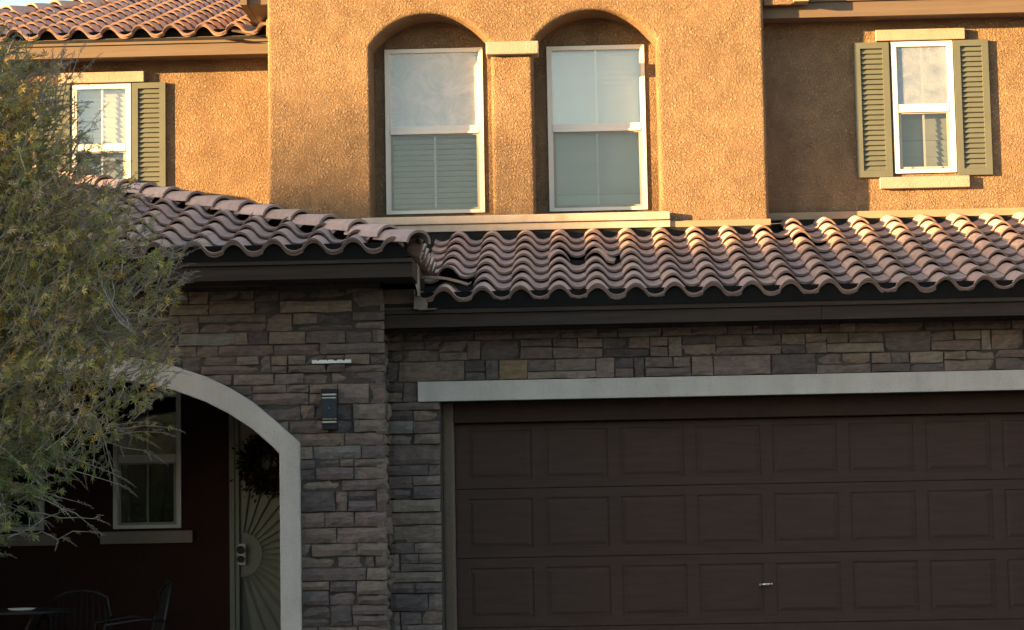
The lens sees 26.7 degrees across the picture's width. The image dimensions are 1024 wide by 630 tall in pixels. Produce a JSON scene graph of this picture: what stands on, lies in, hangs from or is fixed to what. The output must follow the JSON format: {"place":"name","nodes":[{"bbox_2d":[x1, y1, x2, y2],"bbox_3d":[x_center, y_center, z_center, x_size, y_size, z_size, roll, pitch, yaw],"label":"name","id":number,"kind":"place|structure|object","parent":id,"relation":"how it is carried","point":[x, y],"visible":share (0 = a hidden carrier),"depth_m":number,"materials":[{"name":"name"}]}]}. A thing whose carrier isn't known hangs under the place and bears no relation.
{"place":"outdoors","nodes":[
{"label":"outdoors","id":0,"kind":"place"},
{"bbox_2d":[0,608,74,629],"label":"patio table","id":1,"kind":"object","parent":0,"point":[44,612],"visible":0.93,"depth_m":17.13,"materials":[{"name":"metal"}]},
{"bbox_2d":[7,608,34,610],"bbox_3d":[-3.898,2.341,17.185,0.230,0.020,0.230,-1,-5,2],"label":"plate","id":2,"kind":"object","parent":1,"relation":"on","point":[20,609],"visible":1,"depth_m":17.12,"materials":[{"name":"white ceramic"}]},
{"bbox_2d":[37,589,112,629],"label":"patio chair","id":3,"kind":"object","parent":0,"point":[84,591],"visible":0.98,"depth_m":18.05,"materials":[{"name":"metal"}]},
{"bbox_2d":[0,0,160,12],"label":"sky","id":4,"kind":"structure","parent":0,"point":[2,2],"materials":[{"name":"white"}]},
{"bbox_2d":[94,581,172,629],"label":"patio chair","id":5,"kind":"object","parent":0,"point":[159,622],"visible":1,"depth_m":17.53,"materials":[{"name":"metal"}]},
{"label":"ground","id":6,"kind":"structure","parent":0,"visible":0},
{"bbox_2d":[0,13,214,557],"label":"chaste tree","id":7,"kind":"object","parent":6,"relation":"on","point":[24,307],"visible":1,"depth_m":13.48,"materials":[{"name":"green plant"}]},
{"bbox_2d":[0,0,1023,629],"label":"house","id":8,"kind":"structure","parent":6,"relation":"on","point":[664,314],"depth_m":17.33,"materials":[{"name":"paint"}]},
{"bbox_2d":[0,395,44,530],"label":"window","id":9,"kind":"structure","parent":8,"relation":"in","point":[24,518],"depth_m":19.53,"materials":[{"name":"white plastic"}]},
{"bbox_2d":[72,83,131,178],"bbox_3d":[-3.919,-1.594,20.759,0.588,1.238,0.234,-1,-5,2],"label":"window","id":10,"kind":"structure","parent":8,"relation":"in","point":[114,126],"depth_m":20.75,"materials":[{"name":"white glass"}]},
{"bbox_2d":[113,392,181,528],"bbox_3d":[-3.260,1.311,19.436,0.632,1.230,0.234,-1,-5,2],"label":"window","id":11,"kind":"structure","parent":8,"relation":"in","point":[157,487],"depth_m":19.51,"materials":[{"name":"black glass"}]},
{"bbox_2d":[229,414,280,629],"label":"security door","id":12,"kind":"structure","parent":8,"relation":"in","point":[254,528],"depth_m":19.17,"materials":[{"name":"metal"}]},
{"bbox_2d":[229,433,279,502],"bbox_3d":[-2.198,1.318,19.166,0.612,0.698,0.164,-1,-5,2],"label":"wreath","id":13,"kind":"object","parent":12,"relation":"hanging from","point":[264,484],"visible":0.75,"depth_m":19.14,"materials":[{"name":"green plant"}]},
{"bbox_2d":[321,389,337,429],"bbox_3d":[-1.397,0.722,16.569,0.120,0.310,0.139,-1,-5,2],"label":"wall lamp","id":14,"kind":"object","parent":8,"relation":"attached to","point":[329,408],"visible":1,"depth_m":16.51,"materials":[{"name":"black metal"}]},
{"bbox_2d":[312,359,350,363],"bbox_3d":[-1.388,0.357,16.626,0.302,0.026,0.018,-1,-5,2],"label":"number strip","id":15,"kind":"object","parent":8,"relation":"attached to","point":[332,361],"visible":1,"depth_m":16.62,"materials":[{"name":"white metal"}]},
{"bbox_2d":[384,47,484,214],"bbox_3d":[-0.704,-1.673,19.855,0.920,1.545,0.234,-1,-5,2],"label":"window","id":16,"kind":"structure","parent":8,"relation":"in","point":[434,105],"depth_m":19.80,"materials":[{"name":"white glass"}]},
{"bbox_2d":[546,44,647,211],"bbox_3d":[0.777,-1.697,19.813,0.914,1.543,0.234,-1,-5,2],"label":"window","id":17,"kind":"structure","parent":8,"relation":"in","point":[596,108],"depth_m":19.78,"materials":[{"name":"white glass"}]},
{"bbox_2d":[455,413,1023,629],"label":"garage door","id":18,"kind":"structure","parent":8,"relation":"in","point":[897,522],"depth_m":17.23,"materials":[{"name":"brown paint"}]},
{"bbox_2d":[890,40,956,173],"bbox_3d":[3.744,-1.881,19.750,0.580,1.230,0.234,-1,-5,2],"label":"window","id":19,"kind":"structure","parent":8,"relation":"in","point":[922,76],"depth_m":19.71,"materials":[{"name":"white glass"}]}
]}

